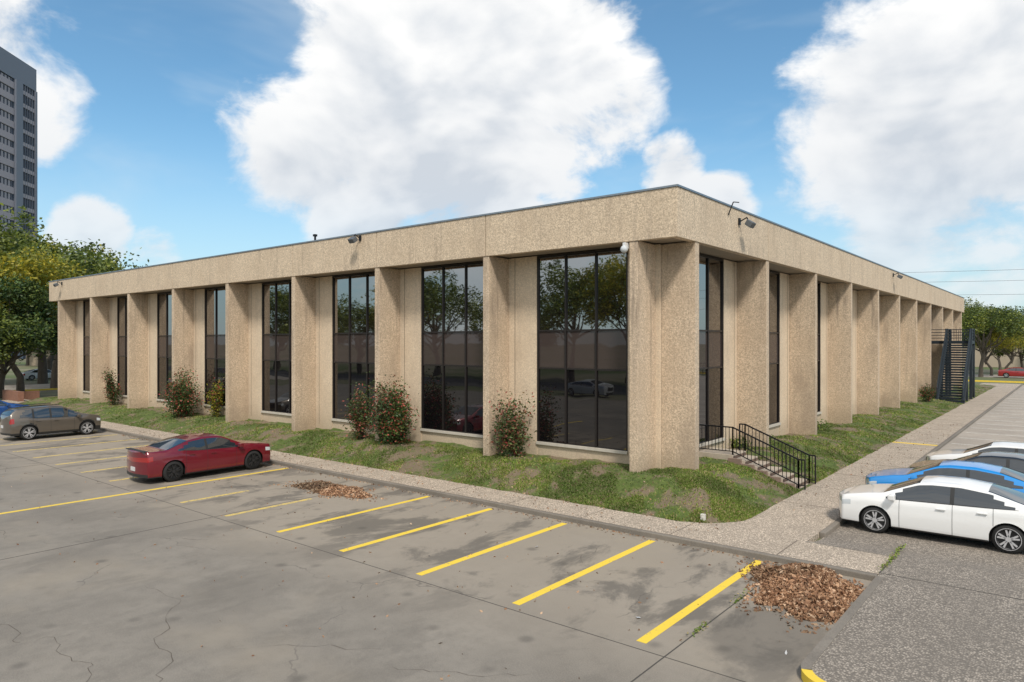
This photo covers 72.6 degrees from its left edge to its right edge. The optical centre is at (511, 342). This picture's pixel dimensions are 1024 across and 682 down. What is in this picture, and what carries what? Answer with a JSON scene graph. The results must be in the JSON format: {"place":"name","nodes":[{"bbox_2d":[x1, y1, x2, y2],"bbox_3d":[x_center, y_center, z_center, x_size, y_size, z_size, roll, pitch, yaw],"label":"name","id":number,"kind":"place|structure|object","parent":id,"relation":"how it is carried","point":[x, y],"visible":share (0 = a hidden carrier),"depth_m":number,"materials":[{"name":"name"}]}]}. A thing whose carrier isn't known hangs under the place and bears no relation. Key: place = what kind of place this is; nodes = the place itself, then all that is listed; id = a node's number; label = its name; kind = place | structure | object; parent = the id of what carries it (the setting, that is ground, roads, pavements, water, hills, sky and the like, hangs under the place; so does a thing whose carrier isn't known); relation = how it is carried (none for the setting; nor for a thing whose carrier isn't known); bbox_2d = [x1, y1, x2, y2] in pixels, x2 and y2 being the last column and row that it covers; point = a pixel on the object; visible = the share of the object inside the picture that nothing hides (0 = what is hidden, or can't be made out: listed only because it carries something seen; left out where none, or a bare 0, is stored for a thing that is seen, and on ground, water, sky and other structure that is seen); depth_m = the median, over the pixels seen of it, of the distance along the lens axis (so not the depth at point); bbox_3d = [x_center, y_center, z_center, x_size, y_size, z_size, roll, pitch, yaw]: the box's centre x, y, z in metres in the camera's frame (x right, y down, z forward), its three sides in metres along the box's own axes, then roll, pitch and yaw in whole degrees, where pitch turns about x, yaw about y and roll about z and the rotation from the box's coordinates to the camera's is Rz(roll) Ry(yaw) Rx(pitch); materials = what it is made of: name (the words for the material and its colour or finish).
{"place":"outdoors","nodes":[
{"label":"outdoors","id":0,"kind":"place"},
{"bbox_2d":[0,47,36,358],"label":"office tower","id":1,"kind":"structure","parent":0,"point":[18,140],"depth_m":210.23,"materials":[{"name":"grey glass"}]},
{"bbox_2d":[4,384,49,389],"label":"cross street","id":2,"kind":"structure","parent":0,"point":[31,386],"depth_m":78.11,"materials":[{"name":"grey asphalt"}]},
{"bbox_2d":[2,388,1007,574],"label":"sidewalk","id":3,"kind":"structure","parent":0,"point":[784,535],"depth_m":18.54,"materials":[{"name":"beige concrete"}]},
{"bbox_2d":[2,390,39,401],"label":"brick planter wall","id":4,"kind":"structure","parent":3,"relation":"on","point":[14,395],"depth_m":58.43,"materials":[{"name":"brown brick"}]},
{"bbox_2d":[97,384,1022,580],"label":"kerb","id":5,"kind":"structure","parent":3,"relation":"on","point":[831,528],"depth_m":19.01,"materials":[{"name":"concrete"}]},
{"bbox_2d":[18,383,995,522],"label":"lawn","id":6,"kind":"structure","parent":0,"point":[666,485],"depth_m":25.67,"materials":[{"name":"plant"}]},
{"bbox_2d":[101,367,124,404],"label":"photinia shrub","id":7,"kind":"object","parent":6,"relation":"on","point":[111,390],"visible":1,"depth_m":47.95,"materials":[{"name":"green plant"}]},
{"bbox_2d":[157,365,204,417],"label":"photinia shrub","id":8,"kind":"object","parent":6,"relation":"on","point":[182,402],"visible":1,"depth_m":40.01,"materials":[{"name":"green plant"}]},
{"bbox_2d":[203,377,224,416],"bbox_3d":[-16.746,3.180,39.608,1.229,2.413,1.271,0,0,39],"label":"photinia shrub","id":9,"kind":"object","parent":6,"relation":"on","point":[216,401],"visible":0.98,"depth_m":39.45,"materials":[{"name":"green plant"}]},
{"bbox_2d":[342,382,374,440],"bbox_3d":[-6.741,3.082,30.854,1.617,2.668,1.755,0,0,-9],"label":"photinia shrub","id":10,"kind":"object","parent":6,"relation":"on","point":[357,419],"visible":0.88,"depth_m":30.62,"materials":[{"name":"green plant"}]},
{"bbox_2d":[356,371,420,444],"bbox_3d":[-4.939,2.789,29.332,2.963,3.212,2.969,0,0,39],"label":"photinia shrub","id":11,"kind":"object","parent":6,"relation":"on","point":[393,410],"visible":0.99,"depth_m":28.91,"materials":[{"name":"green plant"}]},
{"bbox_2d":[3,415,956,681],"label":"scattered leaves","id":12,"kind":"object","parent":6,"relation":"on","point":[513,495],"visible":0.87,"depth_m":22.27,"materials":[{"name":"brown plant"}]},
{"bbox_2d":[485,387,539,457],"bbox_3d":[-0.001,2.973,25.633,2.070,2.742,2.210,0,0,0],"label":"photinia shrub","id":13,"kind":"object","parent":6,"relation":"on","point":[508,435],"visible":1,"depth_m":25.37,"materials":[{"name":"green plant"}]},
{"bbox_2d":[700,513,705,520],"bbox_3d":[5.096,4.660,18.600,0.110,0.180,0.090,0,0,39],"label":"litter cup","id":14,"kind":"object","parent":6,"relation":"on","point":[702,516],"visible":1,"depth_m":18.57,"materials":[{"name":"white paper"}]},
{"bbox_2d":[730,435,750,448],"bbox_3d":[8.850,3.949,27.362,0.976,0.650,0.983,0,0,39],"label":"shrub","id":15,"kind":"object","parent":6,"relation":"on","point":[738,442],"visible":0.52,"depth_m":27.23,"materials":[{"name":"green plant"}]},
{"bbox_2d":[699,423,815,489],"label":"entry steps","id":16,"kind":"structure","parent":6,"relation":"on","point":[741,458],"depth_m":23.94,"materials":[{"name":"concrete"}]},
{"bbox_2d":[817,419,833,429],"bbox_3d":[14.892,4.070,34.253,1.456,0.750,1.518,0,0,-5],"label":"shrub","id":17,"kind":"object","parent":6,"relation":"on","point":[821,426],"visible":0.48,"depth_m":33.99,"materials":[{"name":"green plant"}]},
{"bbox_2d":[919,383,936,401],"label":"photinia shrub","id":18,"kind":"object","parent":6,"relation":"on","point":[925,396],"visible":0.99,"depth_m":52.79,"materials":[{"name":"green plant"}]},
{"bbox_2d":[0,393,1023,681],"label":"parking lot","id":19,"kind":"structure","parent":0,"point":[122,611],"depth_m":13.84,"materials":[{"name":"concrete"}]},
{"bbox_2d":[0,400,29,415],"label":"blue sedan car","id":20,"kind":"object","parent":19,"relation":"on","point":[4,405],"visible":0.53,"depth_m":43.67,"materials":[{"name":"blue paint"}]},
{"bbox_2d":[0,403,100,439],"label":"brown suv car","id":21,"kind":"object","parent":19,"relation":"on","point":[32,421],"visible":1,"depth_m":35.61,"materials":[{"name":"brown paint"}]},
{"bbox_2d":[126,433,269,480],"bbox_3d":[-11.650,4.153,26.299,2.240,1.469,5.052,0,0,39],"label":"red sedan car","id":22,"kind":"object","parent":19,"relation":"on","point":[174,458],"visible":1,"depth_m":25.25,"materials":[{"name":"red paint"}]},
{"bbox_2d":[277,479,383,501],"bbox_3d":[-5.903,4.818,23.104,4.770,0.261,1.937,0,0,39],"label":"leaf pile","id":23,"kind":"object","parent":19,"relation":"on","point":[328,488],"visible":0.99,"depth_m":22.90,"materials":[{"name":"brown plant"}]},
{"bbox_2d":[682,544,905,640],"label":"weeds","id":24,"kind":"object","parent":19,"relation":"on","point":[882,565],"visible":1,"depth_m":13.82,"materials":[{"name":"green plant"}]},
{"bbox_2d":[735,560,866,633],"bbox_3d":[5.273,4.742,13.745,2.740,0.422,3.547,0,0,39],"label":"leaf pile","id":25,"kind":"object","parent":19,"relation":"on","point":[825,589],"visible":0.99,"depth_m":13.39,"materials":[{"name":"brown plant"}]},
{"bbox_2d":[0,359,1023,555],"bbox_3d":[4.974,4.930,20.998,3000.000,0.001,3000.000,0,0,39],"label":"ground","id":26,"kind":"structure","parent":0,"point":[10,378],"depth_m":93.28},
{"bbox_2d":[0,303,31,366],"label":"live oak tree","id":27,"kind":"object","parent":26,"relation":"on","point":[2,352],"visible":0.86,"depth_m":57.81,"materials":[{"name":"green plant"}]},
{"bbox_2d":[0,272,57,397],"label":"live oak tree","id":28,"kind":"object","parent":26,"relation":"on","point":[43,332],"visible":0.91,"depth_m":61.13,"materials":[{"name":"green plant"}]},
{"bbox_2d":[21,369,50,379],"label":"white sedan car","id":29,"kind":"object","parent":26,"relation":"on","point":[30,374],"visible":0.45,"depth_m":90.49,"materials":[{"name":"white paint"}]},
{"bbox_2d":[15,388,57,390],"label":"yellow street kerb","id":30,"kind":"structure","parent":26,"relation":"on","point":[41,389],"depth_m":71.76,"materials":[{"name":"paint"}]},
{"bbox_2d":[26,348,49,365],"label":"distant house","id":31,"kind":"structure","parent":26,"relation":"on","point":[33,361],"depth_m":148.12,"materials":[{"name":"beige"}]},
{"bbox_2d":[0,244,86,390],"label":"elm tree","id":32,"kind":"object","parent":26,"relation":"on","point":[33,266],"visible":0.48,"depth_m":64.08,"materials":[{"name":"green plant"}]},
{"bbox_2d":[0,203,124,383],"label":"elm tree","id":33,"kind":"object","parent":26,"relation":"on","point":[42,374],"visible":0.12,"depth_m":81.52,"materials":[{"name":"green plant"}]},
{"bbox_2d":[8,233,116,378],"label":"elm tree","id":34,"kind":"object","parent":26,"relation":"on","point":[50,358],"visible":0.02,"depth_m":94.81,"materials":[{"name":"green plant"}]},
{"bbox_2d":[0,230,148,387],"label":"elm tree","id":35,"kind":"object","parent":26,"relation":"on","point":[94,265],"visible":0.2,"depth_m":73.75,"materials":[{"name":"green plant"}]},
{"bbox_2d":[83,244,656,300],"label":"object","id":36,"kind":"structure","parent":26,"relation":"on","point":[430,266],"depth_m":28.92,"materials":[{"name":"concrete"}]},
{"bbox_2d":[76,244,879,467],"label":"wall panels","id":37,"kind":"object","parent":36,"relation":"attached to","point":[522,324],"visible":0.28,"depth_m":30.34,"materials":[{"name":"concrete"}]},
{"bbox_2d":[404,270,404,424],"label":"panel joints","id":38,"kind":"object","parent":37,"relation":"attached to","point":[404,333],"visible":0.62,"depth_m":30.37,"materials":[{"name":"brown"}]},
{"bbox_2d":[84,331,818,369],"bbox_3d":[10.717,0.250,44.379,37.724,1.376,79.830,0,0,76],"label":"spandrel glass","id":39,"kind":"object","parent":37,"relation":"attached to","point":[611,349],"visible":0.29,"depth_m":28.02,"materials":[{"name":"brown glass"}]},
{"bbox_2d":[83,248,820,450],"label":"window frames","id":40,"kind":"structure","parent":37,"relation":"attached to","point":[626,329],"depth_m":28.94,"materials":[{"name":"black metal"}]},
{"bbox_2d":[84,251,818,335],"bbox_3d":[10.717,-1.795,44.379,37.724,2.710,79.830,0,0,76],"label":"window glass","id":41,"kind":"object","parent":40,"relation":"in","point":[611,290],"visible":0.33,"depth_m":28.02,"materials":[{"name":"black glass"}]},
{"bbox_2d":[84,355,818,449],"bbox_3d":[10.717,2.290,44.379,37.724,2.700,79.830,0,0,76],"label":"window glass","id":42,"kind":"object","parent":40,"relation":"in","point":[611,409],"visible":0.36,"depth_m":27.78,"materials":[{"name":"black glass"}]},
{"bbox_2d":[82,391,852,453],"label":"window sills","id":43,"kind":"structure","parent":37,"relation":"attached to","point":[549,443],"depth_m":27.59,"materials":[{"name":"beige concrete"}]},
{"bbox_2d":[49,186,963,312],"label":"fascia","id":44,"kind":"structure","parent":36,"relation":"on","point":[677,212],"depth_m":27.94,"materials":[{"name":"concrete"}]},
{"bbox_2d":[348,234,360,243],"bbox_3d":[-6.779,-4.481,30.161,0.340,0.411,0.576,0,0,39],"label":"flood light","id":45,"kind":"object","parent":44,"relation":"attached to","point":[354,239],"visible":1,"depth_m":30.00,"materials":[{"name":"black metal"}]},
{"bbox_2d":[49,184,963,297],"bbox_3d":[6.005,-4.741,64.135,52.810,0.058,68.360,0,0,39],"label":"roof coping","id":46,"kind":"object","parent":44,"relation":"on","point":[668,186],"visible":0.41,"depth_m":27.91,"materials":[{"name":"metal"}]},
{"bbox_2d":[620,242,628,252],"bbox_3d":[3.596,-2.995,22.077,0.240,0.330,0.420,0,0,39],"label":"security camera","id":47,"kind":"object","parent":44,"relation":"attached to","point":[624,248],"visible":1,"depth_m":21.95,"materials":[{"name":"white plastic"}]},
{"bbox_2d":[738,217,755,228],"bbox_3d":[8.284,-4.231,24.622,0.576,0.411,0.340,0,0,39],"label":"flood light","id":48,"kind":"object","parent":44,"relation":"attached to","point":[750,223],"visible":1,"depth_m":24.46,"materials":[{"name":"black metal"}]},
{"bbox_2d":[64,238,956,311],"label":"soffit","id":49,"kind":"structure","parent":36,"relation":"on","point":[713,252],"depth_m":29.01,"materials":[{"name":"beige concrete"}]},
{"bbox_2d":[58,241,961,472],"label":"fins","id":50,"kind":"object","parent":26,"relation":"on","point":[910,356],"visible":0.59,"depth_m":32.48,"materials":[{"name":"beige concrete"}]},
{"bbox_2d":[931,328,974,403],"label":"exterior staircase","id":51,"kind":"structure","parent":26,"relation":"on","point":[946,361],"depth_m":57.97,"materials":[{"name":"metal"}]},
{"bbox_2d":[905,269,1023,294],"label":"power line","id":52,"kind":"object","parent":26,"relation":"on","point":[981,270],"visible":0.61,"depth_m":92.28,"materials":[{"name":"grey metal"}]},
{"bbox_2d":[962,297,994,339],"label":"live oak tree","id":53,"kind":"object","parent":26,"relation":"on","point":[976,308],"visible":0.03,"depth_m":148.94,"materials":[{"name":"green plant"}]},
{"bbox_2d":[962,296,1023,376],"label":"live oak tree","id":54,"kind":"object","parent":26,"relation":"on","point":[996,318],"visible":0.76,"depth_m":98.43,"materials":[{"name":"green plant"}]},
{"bbox_2d":[962,344,1023,367],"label":"distant shop","id":55,"kind":"structure","parent":26,"relation":"on","point":[992,361],"depth_m":138.66,"materials":[{"name":"beige concrete"}]},
{"bbox_2d":[968,322,1023,375],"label":"elm tree","id":56,"kind":"object","parent":26,"relation":"on","point":[991,353],"visible":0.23,"depth_m":103.56,"materials":[{"name":"green plant"}]},
{"bbox_2d":[968,380,1023,382],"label":"yellow back kerb","id":57,"kind":"structure","parent":26,"relation":"on","point":[999,381],"depth_m":86.58,"materials":[{"name":"paint"}]},
{"bbox_2d":[975,318,1019,369],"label":"elm tree","id":58,"kind":"object","parent":26,"relation":"on","point":[999,363],"depth_m":120.16,"materials":[{"name":"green plant"}]},
{"bbox_2d":[980,319,1023,368],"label":"elm tree","id":59,"kind":"object","parent":26,"relation":"on","point":[1012,353],"visible":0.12,"depth_m":107.23,"materials":[{"name":"green plant"}]},
{"bbox_2d":[991,328,1023,367],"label":"live oak tree","id":60,"kind":"object","parent":26,"relation":"on","point":[1021,355],"visible":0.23,"depth_m":112.32,"materials":[{"name":"green plant"}]},
{"bbox_2d":[993,306,1023,320],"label":"live oak tree","id":61,"kind":"object","parent":26,"relation":"on","point":[1014,310],"visible":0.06,"depth_m":167.26,"materials":[{"name":"green plant"}]},
{"bbox_2d":[0,0,1023,317],"label":"sky","id":62,"kind":"structure","parent":0,"point":[888,133],"materials":[{"name":"blue"}]},
{"bbox_2d":[765,383,1020,521],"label":"side walkway","id":63,"kind":"structure","parent":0,"point":[826,496],"depth_m":28.29,"materials":[{"name":"beige concrete"}]},
{"bbox_2d":[801,521,1023,681],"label":"pebble apron","id":64,"kind":"object","parent":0,"point":[888,628],"visible":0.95,"depth_m":12.07,"materials":[{"name":"grey gravel"}]},
{"bbox_2d":[839,475,1023,553],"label":"white sedan car","id":65,"kind":"object","parent":64,"relation":"on","point":[966,508],"visible":1,"depth_m":17.06,"materials":[{"name":"white paint"}]},
{"bbox_2d":[865,460,1023,491],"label":"blue sedan car","id":66,"kind":"object","parent":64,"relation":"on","point":[1002,476],"visible":0.46,"depth_m":19.65,"materials":[{"name":"blue paint"}]},
{"bbox_2d":[909,451,1023,471],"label":"black sedan car","id":67,"kind":"object","parent":64,"relation":"on","point":[1013,460],"visible":0.26,"depth_m":21.37,"materials":[{"name":"black paint"}]},
{"bbox_2d":[926,441,1023,459],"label":"white sedan car","id":68,"kind":"object","parent":64,"relation":"on","point":[1007,446],"visible":0.36,"depth_m":24.03,"materials":[{"name":"white paint"}]},
{"bbox_2d":[822,385,1023,538],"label":"side parking lot","id":69,"kind":"structure","parent":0,"point":[987,421],"depth_m":40.24,"materials":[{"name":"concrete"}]},
{"bbox_2d":[962,374,1023,377],"bbox_3d":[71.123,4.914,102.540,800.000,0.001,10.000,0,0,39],"label":"back street","id":70,"kind":"structure","parent":0,"point":[976,375],"depth_m":101.22,"materials":[{"name":"grey asphalt"}]},
{"bbox_2d":[997,367,1023,377],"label":"red sedan car","id":71,"kind":"object","parent":70,"relation":"on","point":[1014,372],"visible":1,"depth_m":96.79,"materials":[{"name":"red paint"}]}
]}

